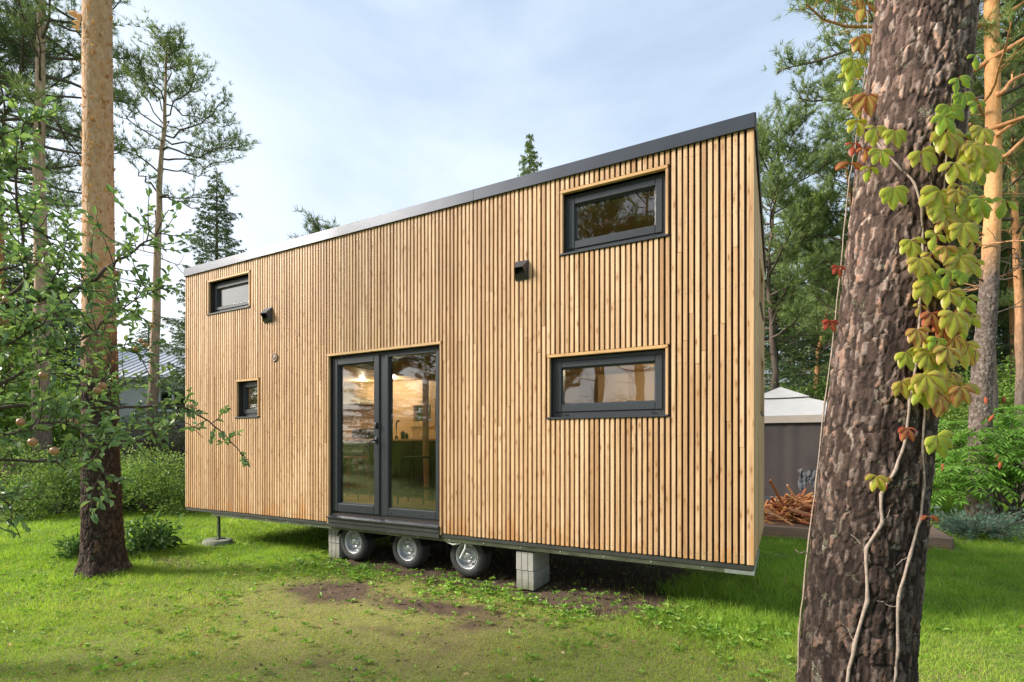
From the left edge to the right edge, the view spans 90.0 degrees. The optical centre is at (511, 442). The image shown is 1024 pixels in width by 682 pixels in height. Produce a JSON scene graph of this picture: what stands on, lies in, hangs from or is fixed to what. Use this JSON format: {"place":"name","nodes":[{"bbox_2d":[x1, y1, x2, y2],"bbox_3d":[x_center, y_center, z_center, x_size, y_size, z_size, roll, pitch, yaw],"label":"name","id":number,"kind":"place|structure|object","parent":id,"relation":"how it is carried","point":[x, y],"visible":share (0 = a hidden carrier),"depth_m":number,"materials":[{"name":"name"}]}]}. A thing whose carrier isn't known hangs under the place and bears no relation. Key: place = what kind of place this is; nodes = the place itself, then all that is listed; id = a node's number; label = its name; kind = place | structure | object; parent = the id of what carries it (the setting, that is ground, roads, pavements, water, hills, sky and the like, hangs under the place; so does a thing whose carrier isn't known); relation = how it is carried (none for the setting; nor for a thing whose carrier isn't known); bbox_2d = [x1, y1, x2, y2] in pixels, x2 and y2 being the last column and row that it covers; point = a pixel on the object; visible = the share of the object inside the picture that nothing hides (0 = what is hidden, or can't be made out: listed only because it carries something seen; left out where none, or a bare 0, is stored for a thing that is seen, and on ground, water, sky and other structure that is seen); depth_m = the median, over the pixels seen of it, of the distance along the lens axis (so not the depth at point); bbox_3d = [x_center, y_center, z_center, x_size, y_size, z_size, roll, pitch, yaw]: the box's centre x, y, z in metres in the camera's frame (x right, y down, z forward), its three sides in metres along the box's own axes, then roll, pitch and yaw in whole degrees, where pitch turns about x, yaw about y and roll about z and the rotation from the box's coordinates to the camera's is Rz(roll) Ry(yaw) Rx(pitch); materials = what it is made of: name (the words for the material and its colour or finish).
{"place":"outdoors","nodes":[
{"label":"outdoors","id":0,"kind":"place"},
{"bbox_2d":[352,429,373,438],"bbox_3d":[-2.529,-0.136,8.686,0.380,0.168,0.225,0,0,28],"label":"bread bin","id":1,"kind":"object","parent":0,"point":[362,433],"visible":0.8,"depth_m":8.60,"materials":[{"name":"plastic"}]},
{"bbox_2d":[393,506,429,509],"bbox_3d":[-1.568,0.852,6.485,0.950,0.012,0.500,0,0,28],"label":"door mat","id":2,"kind":"object","parent":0,"point":[411,508],"depth_m":6.53,"materials":[{"name":"brown"}]},
{"bbox_2d":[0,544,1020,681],"bbox_3d":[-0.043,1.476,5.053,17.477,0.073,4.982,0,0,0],"label":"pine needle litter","id":3,"kind":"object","parent":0,"point":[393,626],"visible":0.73,"depth_m":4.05,"materials":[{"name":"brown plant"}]},
{"bbox_2d":[0,485,1023,681],"bbox_3d":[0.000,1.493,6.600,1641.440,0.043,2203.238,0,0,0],"label":"ground","id":4,"kind":"structure","parent":0,"point":[610,579],"depth_m":4.10,"materials":[{"name":"green plant"}]},
{"bbox_2d":[0,462,33,512],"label":"shrub","id":5,"kind":"object","parent":4,"relation":"on","point":[6,465],"visible":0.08,"depth_m":10.64,"materials":[{"name":"green plant"}]},
{"bbox_2d":[0,426,68,505],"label":"shrub","id":6,"kind":"object","parent":4,"relation":"on","point":[8,463],"visible":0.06,"depth_m":11.70,"materials":[{"name":"green plant"}]},
{"bbox_2d":[0,273,80,458],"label":"leafy tree","id":7,"kind":"object","parent":4,"relation":"on","point":[6,386],"visible":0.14,"depth_m":13.14,"materials":[{"name":"green plant"}]},
{"bbox_2d":[0,1,81,355],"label":"pine tree","id":8,"kind":"object","parent":4,"relation":"on","point":[11,54],"visible":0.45,"depth_m":12.95,"materials":[{"name":"green plant"}]},
{"bbox_2d":[4,245,78,428],"bbox_3d":[-17.666,-2.920,16.534,7.403,9.201,6.712,0,0,7],"label":"spruce tree","id":9,"kind":"object","parent":4,"relation":"on","point":[7,280],"visible":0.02,"depth_m":17.31,"materials":[{"name":"green plant"}]},
{"bbox_2d":[3,386,80,472],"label":"leafy tree","id":10,"kind":"object","parent":4,"relation":"on","point":[57,435],"visible":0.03,"depth_m":14.98,"materials":[{"name":"green plant"}]},
{"bbox_2d":[0,313,122,465],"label":"leafy tree","id":11,"kind":"object","parent":4,"relation":"on","point":[24,386],"visible":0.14,"depth_m":13.79,"materials":[{"name":"green plant"}]},
{"bbox_2d":[0,0,125,430],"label":"pine tree","id":12,"kind":"object","parent":4,"relation":"on","point":[7,110],"visible":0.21,"depth_m":13.76,"materials":[{"name":"green plant"}]},
{"bbox_2d":[50,532,79,558],"bbox_3d":[-5.626,1.327,6.570,0.572,0.387,0.544,0,0,-12],"label":"leafy plant","id":13,"kind":"object","parent":4,"relation":"on","point":[72,550],"visible":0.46,"depth_m":6.47,"materials":[{"name":"green plant"}]},
{"bbox_2d":[55,283,80,353],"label":"spruce tree","id":14,"kind":"object","parent":4,"relation":"on","point":[77,332],"depth_m":25.22,"materials":[{"name":"green plant"}]},
{"bbox_2d":[0,438,141,521],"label":"shrub","id":15,"kind":"object","parent":4,"relation":"on","point":[23,507],"visible":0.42,"depth_m":10.17,"materials":[{"name":"green plant"}]},
{"bbox_2d":[19,291,127,466],"bbox_3d":[-17.037,-2.350,19.401,5.758,8.010,5.220,0,0,-8],"label":"spruce tree","id":16,"kind":"object","parent":4,"relation":"on","point":[67,358],"visible":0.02,"depth_m":19.02,"materials":[{"name":"green plant"}]},
{"bbox_2d":[0,0,153,496],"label":"pine tree","id":17,"kind":"object","parent":4,"relation":"on","point":[38,95],"visible":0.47,"depth_m":12.35,"materials":[{"name":"green plant"}]},
{"bbox_2d":[4,243,158,461],"bbox_3d":[-16.484,-2.661,18.382,7.814,8.660,7.085,0,0,26],"label":"spruce tree","id":18,"kind":"object","parent":4,"relation":"on","point":[65,324],"visible":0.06,"depth_m":17.98,"materials":[{"name":"green plant"}]},
{"bbox_2d":[68,0,133,579],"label":"pine tree","id":19,"kind":"object","parent":4,"relation":"on","point":[102,548],"visible":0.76,"depth_m":5.73,"materials":[{"name":"brown plant"}]},
{"bbox_2d":[45,447,167,508],"bbox_3d":[-9.197,0.777,11.640,2.586,1.474,2.240,0,0,-12],"label":"shrub","id":20,"kind":"object","parent":4,"relation":"on","point":[123,491],"visible":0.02,"depth_m":11.35,"materials":[{"name":"green plant"}]},
{"bbox_2d":[58,350,184,466],"bbox_3d":[-14.753,-1.540,25.947,13.700,6.040,9.300,0,0,-7],"label":"bungalow","id":21,"kind":"object","parent":4,"relation":"on","point":[132,396],"visible":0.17,"depth_m":21.62,"materials":[{"name":"grey"}]},
{"bbox_2d":[158,390,180,412],"bbox_3d":[-14.360,-1.710,21.648,1.250,0.980,0.230,0,0,-7],"label":"window","id":22,"kind":"structure","parent":21,"relation":"in","point":[173,396],"depth_m":21.64,"materials":[{"name":"grey glass"}]},
{"bbox_2d":[0,85,249,537],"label":"apple tree","id":23,"kind":"object","parent":4,"relation":"on","point":[61,405],"visible":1,"depth_m":3.09,"materials":[{"name":"green plant"}]},
{"bbox_2d":[61,440,203,519],"bbox_3d":[-7.497,0.683,10.771,3.220,1.672,2.524,0,0,-18],"label":"shrub","id":24,"kind":"object","parent":4,"relation":"on","point":[144,476],"visible":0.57,"depth_m":10.46,"materials":[{"name":"green plant"}]},
{"bbox_2d":[119,324,172,397],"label":"spruce tree","id":25,"kind":"object","parent":4,"relation":"on","point":[142,348],"visible":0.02,"depth_m":29.65,"materials":[{"name":"green plant"}]},
{"bbox_2d":[120,410,184,498],"bbox_3d":[-9.262,0.238,13.384,3.810,2.567,3.078,0,0,0],"label":"shrub","id":26,"kind":"object","parent":4,"relation":"on","point":[174,448],"visible":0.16,"depth_m":13.28,"materials":[{"name":"green leaves"},{"name":"grey twig"}]},
{"bbox_2d":[123,510,187,555],"bbox_3d":[-5.009,1.232,6.850,0.953,0.624,0.906,0,0,-12],"label":"leafy plant","id":27,"kind":"object","parent":4,"relation":"on","point":[143,541],"visible":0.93,"depth_m":6.82,"materials":[{"name":"green plant"}]},
{"bbox_2d":[160,314,184,408],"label":"spruce tree","id":28,"kind":"object","parent":4,"relation":"on","point":[165,395],"depth_m":26.45,"materials":[{"name":"green plant"}]},
{"bbox_2d":[120,168,246,473],"bbox_3d":[-9.367,-3.696,16.999,5.524,10.825,6.093,0,0,-21],"label":"spruce tree","id":29,"kind":"object","parent":4,"relation":"on","point":[225,230],"visible":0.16,"depth_m":16.61,"materials":[{"name":"green plant"}]},
{"bbox_2d":[113,5,261,471],"bbox_3d":[-9.727,-5.396,14.923,4.385,13.764,3.335,0,0,-22],"label":"pine tree","id":30,"kind":"object","parent":4,"relation":"on","point":[167,42],"visible":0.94,"depth_m":14.95,"materials":[{"name":"green plant"}]},
{"bbox_2d":[202,537,232,545],"bbox_3d":[-4.332,1.462,7.538,0.494,0.075,0.359,0,0,28],"label":"stone slab","id":31,"kind":"object","parent":4,"relation":"on","point":[219,542],"depth_m":7.42,"materials":[{"name":"concrete"}]},
{"bbox_2d":[286,204,339,238],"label":"pine tree","id":32,"kind":"object","parent":4,"relation":"on","point":[316,227],"visible":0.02,"depth_m":12.00,"materials":[{"name":"green plant"}]},
{"bbox_2d":[329,543,346,558],"bbox_3d":[-2.182,1.385,6.705,0.195,0.188,0.392,0,0,28],"label":"concrete block","id":33,"kind":"object","parent":4,"relation":"on","point":[335,550],"depth_m":6.53,"materials":[{"name":"grey concrete"}]},
{"bbox_2d":[329,529,341,543],"bbox_3d":[-2.182,1.195,6.699,0.195,0.188,0.392,0,0,28],"label":"concrete block","id":34,"kind":"object","parent":33,"relation":"on","point":[334,537],"depth_m":6.52,"materials":[{"name":"grey concrete"}]},
{"bbox_2d":[184,112,765,576],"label":"tiny house","id":35,"kind":"structure","parent":4,"relation":"on","point":[572,354],"depth_m":5.17,"materials":[{"name":"brown wood"}]},
{"bbox_2d":[206,270,250,315],"bbox_3d":[-4.023,-2.118,7.367,0.979,0.510,0.169,0,0,28],"label":"window","id":36,"kind":"structure","parent":35,"relation":"in","point":[228,284],"depth_m":7.41,"materials":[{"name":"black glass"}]},
{"bbox_2d":[234,378,260,417],"bbox_3d":[-3.639,-0.606,7.185,0.509,0.540,0.209,0,0,28],"label":"window","id":37,"kind":"structure","parent":35,"relation":"in","point":[251,391],"depth_m":7.22,"materials":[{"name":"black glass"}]},
{"bbox_2d":[343,456,370,500],"bbox_3d":[-2.406,0.539,7.727,0.402,0.639,0.406,0,0,11],"label":"bar stool","id":38,"kind":"object","parent":35,"relation":"on","point":[356,458],"visible":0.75,"depth_m":7.84,"materials":[{"name":"black metal"}]},
{"bbox_2d":[343,384,373,406],"bbox_3d":[-2.788,-0.825,8.827,0.850,0.370,0.440,0,0,28],"label":"range hood","id":39,"kind":"object","parent":35,"relation":"attached to","point":[350,398],"visible":0.72,"depth_m":8.75,"materials":[{"name":"metal"}]},
{"bbox_2d":[326,341,442,537],"bbox_3d":[-1.505,-0.026,6.013,1.742,2.139,0.192,0,0,28],"label":"door","id":40,"kind":"structure","parent":35,"relation":"in","point":[382,506],"depth_m":6.02,"materials":[{"name":"black metal"}]},
{"bbox_2d":[343,439,435,494],"bbox_3d":[-2.016,0.375,8.415,2.600,0.850,0.440,0,0,28],"label":"kitchen counter","id":41,"kind":"object","parent":35,"relation":"on","point":[401,447],"visible":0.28,"depth_m":8.10,"materials":[{"name":"green wood"}]},
{"bbox_2d":[397,456,433,504],"bbox_3d":[-1.360,0.530,7.224,0.402,0.659,0.406,0,0,11],"label":"bar stool","id":42,"kind":"object","parent":35,"relation":"on","point":[409,487],"visible":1,"depth_m":7.09,"materials":[{"name":"black plastic"}]},
{"bbox_2d":[409,399,435,426],"bbox_3d":[-1.442,-0.470,8.396,0.530,0.440,0.110,0,0,28],"label":"window","id":43,"kind":"structure","parent":35,"relation":"in","point":[413,404],"depth_m":8.40,"materials":[{"name":"brown wood"}]},
{"bbox_2d":[445,541,466,558],"bbox_3d":[-0.625,1.133,5.530,0.328,0.238,0.038,0,0,28],"label":"drain hose","id":44,"kind":"object","parent":35,"relation":"hanging from","point":[463,551],"visible":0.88,"depth_m":5.47,"materials":[{"name":"white plastic"}]},
{"bbox_2d":[546,344,668,418],"bbox_3d":[0.875,-0.532,4.749,1.147,0.622,0.169,0,0,28],"label":"window","id":45,"kind":"structure","parent":35,"relation":"in","point":[658,407],"depth_m":4.71,"materials":[{"name":"black metal"}]},
{"bbox_2d":[559,164,668,256],"bbox_3d":[0.935,-2.086,4.717,1.012,0.620,0.169,0,0,28],"label":"window","id":46,"kind":"structure","parent":35,"relation":"in","point":[659,183],"depth_m":4.68,"materials":[{"name":"black metal"}]},
{"bbox_2d":[759,259,763,320],"bbox_3d":[2.565,-1.568,5.353,0.102,0.456,0.756,0,0,28],"label":"window","id":47,"kind":"structure","parent":35,"relation":"in","point":[760,267],"depth_m":5.13,"materials":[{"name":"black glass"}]},
{"bbox_2d":[761,354,763,415],"bbox_3d":[2.635,-0.593,5.485,0.102,0.606,0.656,0,0,28],"label":"window","id":48,"kind":"structure","parent":35,"relation":"in","point":[762,363],"depth_m":5.73,"materials":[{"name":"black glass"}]},
{"bbox_2d":[0,513,1023,681],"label":"weeds","id":49,"kind":"object","parent":4,"relation":"on","point":[448,586],"visible":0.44,"depth_m":4.47,"materials":[{"name":"green plant"}]},
{"bbox_2d":[3,549,1023,675],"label":"fallen leaves","id":50,"kind":"object","parent":4,"relation":"on","point":[126,622],"visible":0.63,"depth_m":4.14,"materials":[{"name":"plant"}]},
{"bbox_2d":[517,134,544,176],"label":"spruce tree","id":51,"kind":"object","parent":4,"relation":"on","point":[529,160],"visible":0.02,"depth_m":13.93,"materials":[{"name":"green plant"}]},
{"bbox_2d":[517,564,549,590],"bbox_3d":[0.223,1.385,5.300,0.195,0.188,0.392,0,0,28],"label":"concrete block","id":52,"kind":"object","parent":4,"relation":"on","point":[534,580],"depth_m":5.15,"materials":[{"name":"grey concrete"}]},
{"bbox_2d":[516,550,548,571],"bbox_3d":[0.217,1.195,5.297,0.195,0.188,0.392,0,0,28],"label":"concrete block","id":53,"kind":"object","parent":52,"relation":"on","point":[531,561],"depth_m":5.14,"materials":[{"name":"grey concrete"}]},
{"bbox_2d":[764,382,824,399],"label":"leafy tree","id":54,"kind":"object","parent":4,"relation":"on","point":[796,390],"visible":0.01,"depth_m":14.97,"materials":[{"name":"green plant"}]},
{"bbox_2d":[764,312,830,397],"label":"spruce tree","id":55,"kind":"object","parent":4,"relation":"on","point":[801,364],"visible":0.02,"depth_m":26.70,"materials":[{"name":"green plant"}]},
{"bbox_2d":[764,259,832,400],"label":"spruce tree","id":56,"kind":"object","parent":4,"relation":"on","point":[798,377],"visible":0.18,"depth_m":16.53,"materials":[{"name":"green plant"}]},
{"bbox_2d":[764,217,842,386],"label":"pine tree","id":57,"kind":"object","parent":4,"relation":"on","point":[794,262],"visible":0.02,"depth_m":22.38,"materials":[{"name":"green plant"}]},
{"bbox_2d":[777,365,832,401],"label":"leafy tree","id":58,"kind":"object","parent":4,"relation":"on","point":[818,387],"visible":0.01,"depth_m":16.18,"materials":[{"name":"green plant"}]},
{"bbox_2d":[767,237,845,397],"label":"pine tree","id":59,"kind":"object","parent":4,"relation":"on","point":[822,340],"visible":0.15,"depth_m":19.79,"materials":[{"name":"green plant"}]},
{"bbox_2d":[757,90,856,390],"bbox_3d":[7.815,-4.371,15.505,4.521,11.746,4.441,0,0,-23],"label":"pine tree","id":60,"kind":"object","parent":4,"relation":"on","point":[778,187],"visible":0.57,"depth_m":14.49,"materials":[{"name":"green plant"}]},
{"bbox_2d":[786,287,839,391],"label":"spruce tree","id":61,"kind":"object","parent":4,"relation":"on","point":[827,350],"visible":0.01,"depth_m":22.12,"materials":[{"name":"green plant"}]},
{"bbox_2d":[762,513,953,550],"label":"wooden deck","id":62,"kind":"structure","parent":4,"relation":"on","point":[938,538],"depth_m":7.79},
{"bbox_2d":[764,507,793,524],"bbox_3d":[4.218,1.175,8.132,0.525,0.032,0.032,33,0,20],"label":"firewood stick","id":63,"kind":"object","parent":62,"relation":"on","point":[783,519],"visible":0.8,"depth_m":8.12,"materials":[{"name":"brown wood"}]},
{"bbox_2d":[777,522,812,524],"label":"firewood stick","id":64,"kind":"object","parent":62,"relation":"on","point":[794,523],"visible":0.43,"depth_m":8.16,"materials":[{"name":"brown wood"}]},
{"bbox_2d":[775,518,809,520],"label":"firewood stick","id":65,"kind":"object","parent":64,"relation":"on","point":[789,519],"visible":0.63,"depth_m":8.20,"materials":[{"name":"brown wood"}]},
{"bbox_2d":[764,387,826,503],"bbox_3d":[6.366,0.003,12.142,3.524,2.605,3.542,0,0,28],"label":"gazebo","id":66,"kind":"object","parent":62,"relation":"on","point":[792,425],"visible":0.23,"depth_m":10.62,"materials":[{"name":"fabric"}]},
{"bbox_2d":[797,468,816,490],"bbox_3d":[5.797,0.747,10.041,0.373,0.458,0.078,0,0,27],"label":"hanging cloth","id":67,"kind":"object","parent":66,"relation":"hanging from","point":[805,477],"visible":0.97,"depth_m":10.06,"materials":[{"name":"grey fabric"}]},
{"bbox_2d":[790,510,812,517],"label":"firewood stick","id":68,"kind":"object","parent":62,"relation":"on","point":[800,513],"visible":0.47,"depth_m":7.93,"materials":[{"name":"brown wood"}]},
{"bbox_2d":[769,105,971,339],"bbox_3d":[11.229,-4.558,16.182,5.148,12.128,5.245,0,0,0],"label":"pine tree","id":69,"kind":"object","parent":4,"relation":"on","point":[832,201],"visible":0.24,"depth_m":16.15,"materials":[{"name":"green plant"}]},
{"bbox_2d":[795,0,980,681],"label":"pine tree","id":70,"kind":"object","parent":4,"relation":"on","point":[920,51],"visible":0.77,"depth_m":2.24,"materials":[{"name":"brown plant"}]},
{"bbox_2d":[796,0,1017,681],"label":"virginia creeper","id":71,"kind":"object","parent":70,"relation":"attached to","point":[978,159],"visible":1,"depth_m":2.15,"materials":[{"name":"green plant"}]},
{"bbox_2d":[761,0,1023,185],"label":"pine tree","id":72,"kind":"object","parent":4,"relation":"on","point":[828,87],"visible":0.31,"depth_m":10.97,"materials":[{"name":"green plant"}]},
{"bbox_2d":[820,199,964,353],"bbox_3d":[18.161,-5.765,25.160,6.294,14.554,6.178,0,0,9],"label":"pine tree","id":73,"kind":"object","parent":4,"relation":"on","point":[847,220],"depth_m":25.41,"materials":[{"name":"plant"}]},
{"bbox_2d":[771,0,1023,522],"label":"pine tree","id":74,"kind":"object","parent":4,"relation":"on","point":[982,373],"visible":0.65,"depth_m":8.80,"materials":[{"name":"brown plant"}]},
{"bbox_2d":[930,499,1023,545],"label":"juniper","id":75,"kind":"object","parent":4,"relation":"on","point":[979,522],"visible":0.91,"depth_m":7.62,"materials":[{"name":"green plant"}]},
{"bbox_2d":[938,347,1015,493],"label":"leafy tree","id":76,"kind":"object","parent":4,"relation":"on","point":[1011,397],"visible":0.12,"depth_m":14.16,"materials":[{"name":"green plant"}]},
{"bbox_2d":[931,396,1023,525],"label":"sumac bush","id":77,"kind":"object","parent":4,"relation":"on","point":[955,468],"visible":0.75,"depth_m":8.45,"materials":[{"name":"green plant"}]},
{"bbox_2d":[932,364,1023,495],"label":"leafy tree","id":78,"kind":"object","parent":4,"relation":"on","point":[961,410],"visible":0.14,"depth_m":13.23,"materials":[{"name":"green plant"}]},
{"bbox_2d":[947,262,1009,404],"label":"spruce tree","id":79,"kind":"object","parent":4,"relation":"on","point":[972,293],"visible":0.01,"depth_m":18.42,"materials":[{"name":"green plant"}]},
{"bbox_2d":[942,281,1023,483],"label":"spruce tree","id":80,"kind":"object","parent":4,"relation":"on","point":[1004,335],"visible":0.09,"depth_m":16.64,"materials":[{"name":"green plant"}]},
{"bbox_2d":[949,100,1023,408],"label":"pine tree","id":81,"kind":"object","parent":4,"relation":"on","point":[1002,285],"visible":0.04,"depth_m":16.04,"materials":[{"name":"plant"}]},
{"bbox_2d":[954,199,1023,338],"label":"pine tree","id":82,"kind":"object","parent":4,"relation":"on","point":[978,289],"depth_m":19.21,"materials":[{"name":"green plant"}]},
{"bbox_2d":[961,2,1023,500],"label":"pine tree","id":83,"kind":"object","parent":4,"relation":"on","point":[1017,277],"visible":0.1,"depth_m":12.50,"materials":[{"name":"green plant"}]},
{"bbox_2d":[961,0,1023,507],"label":"pine tree","id":84,"kind":"object","parent":4,"relation":"on","point":[1007,135],"visible":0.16,"depth_m":10.43,"materials":[{"name":"green plant"}]},
{"bbox_2d":[965,1,1023,412],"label":"pine tree","id":85,"kind":"object","parent":4,"relation":"on","point":[1011,321],"visible":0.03,"depth_m":15.93,"materials":[{"name":"green plant"}]},
{"bbox_2d":[967,68,1023,310],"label":"pine tree","id":86,"kind":"object","parent":4,"relation":"on","point":[1007,298],"visible":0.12,"depth_m":14.45,"materials":[{"name":"plant"}]},
{"bbox_2d":[973,104,1023,368],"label":"pine tree","id":87,"kind":"object","parent":4,"relation":"on","point":[978,251],"visible":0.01,"depth_m":18.27,"materials":[{"name":"green plant"}]},
{"bbox_2d":[0,480,1023,681],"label":"grass","id":88,"kind":"structure","parent":0,"point":[774,608],"depth_m":4.65,"materials":[{"name":"green plant"}]},
{"bbox_2d":[0,0,1023,419],"label":"sky","id":89,"kind":"structure","parent":0,"point":[358,110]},
{"bbox_2d":[14,546,1023,681],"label":"soil crumbs","id":90,"kind":"object","parent":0,"point":[255,668],"visible":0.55,"depth_m":5.15,"materials":[{"name":"brown soil"}]},
{"label":"firewood stick","id":91,"kind":"object","parent":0,"visible":0},
{"bbox_2d":[786,484,805,511],"bbox_3d":[4.659,0.965,8.336,0.031,0.700,0.031,-36,10,9],"label":"firewood stick","id":92,"kind":"object","parent":91,"relation":"on","point":[789,488],"visible":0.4,"depth_m":8.29,"materials":[{"name":"brown wood"}]},
{"label":"firewood stick","id":93,"kind":"object","parent":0,"visible":0},
{"bbox_2d":[765,508,808,517],"bbox_3d":[4.377,1.127,8.149,0.711,0.037,0.041,-11,0,0],"label":"firewood stick","id":94,"kind":"object","parent":93,"relation":"on","point":[778,514],"visible":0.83,"depth_m":8.13,"materials":[{"name":"brown wood"}]},
{"label":"firewood stick","id":95,"kind":"object","parent":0,"visible":0},
{"label":"firewood stick","id":96,"kind":"object","parent":95,"relation":"on","visible":0},
{"bbox_2d":[770,502,811,507],"bbox_3d":[4.508,1.007,8.149,0.711,0.036,0.042,3,1,22],"label":"firewood stick","id":97,"kind":"object","parent":96,"relation":"on","point":[785,504],"visible":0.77,"depth_m":8.15,"materials":[{"name":"brown wood"}]},
{"label":"firewood stick","id":98,"kind":"object","parent":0,"visible":0},
{"bbox_2d":[780,496,815,505],"bbox_3d":[4.681,0.940,8.267,0.700,0.031,0.031,-17,14,7],"label":"firewood stick","id":99,"kind":"object","parent":98,"relation":"on","point":[805,499],"visible":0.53,"depth_m":8.25,"materials":[{"name":"brown wood"}]},
{"label":"firewood stick","id":100,"kind":"object","parent":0,"visible":0},
{"label":"firewood stick","id":101,"kind":"object","parent":100,"relation":"on","visible":0},
{"bbox_2d":[778,495,813,501],"bbox_3d":[4.657,0.916,8.334,0.700,0.030,0.032,-10,15,14],"label":"firewood stick","id":102,"kind":"object","parent":101,"relation":"on","point":[798,498],"visible":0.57,"depth_m":8.31,"materials":[{"name":"brown wood"}]},
{"label":"firewood stick","id":103,"kind":"object","parent":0,"visible":0},
{"label":"firewood stick","id":104,"kind":"object","parent":103,"relation":"on","visible":0},
{"bbox_2d":[787,494,813,509],"bbox_3d":[4.696,1.015,8.129,0.700,0.031,0.031,31,8,12],"label":"firewood stick","id":105,"kind":"object","parent":104,"relation":"on","point":[790,496],"visible":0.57,"depth_m":8.16,"materials":[{"name":"brown wood"}]},
{"bbox_2d":[789,508,813,515],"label":"firewood stick","id":106,"kind":"object","parent":104,"relation":"on","point":[800,511],"visible":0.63,"depth_m":7.99,"materials":[{"name":"brown wood"}]},
{"label":"firewood stick","id":107,"kind":"object","parent":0,"visible":0},
{"label":"firewood stick","id":108,"kind":"object","parent":107,"relation":"on","visible":0},
{"bbox_2d":[769,479,787,511],"bbox_3d":[4.246,0.866,8.149,0.037,0.711,0.041,-42,19,-22],"label":"firewood stick","id":109,"kind":"object","parent":108,"relation":"on","point":[775,490],"visible":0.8,"depth_m":8.11,"materials":[{"name":"brown wood"}]}
]}

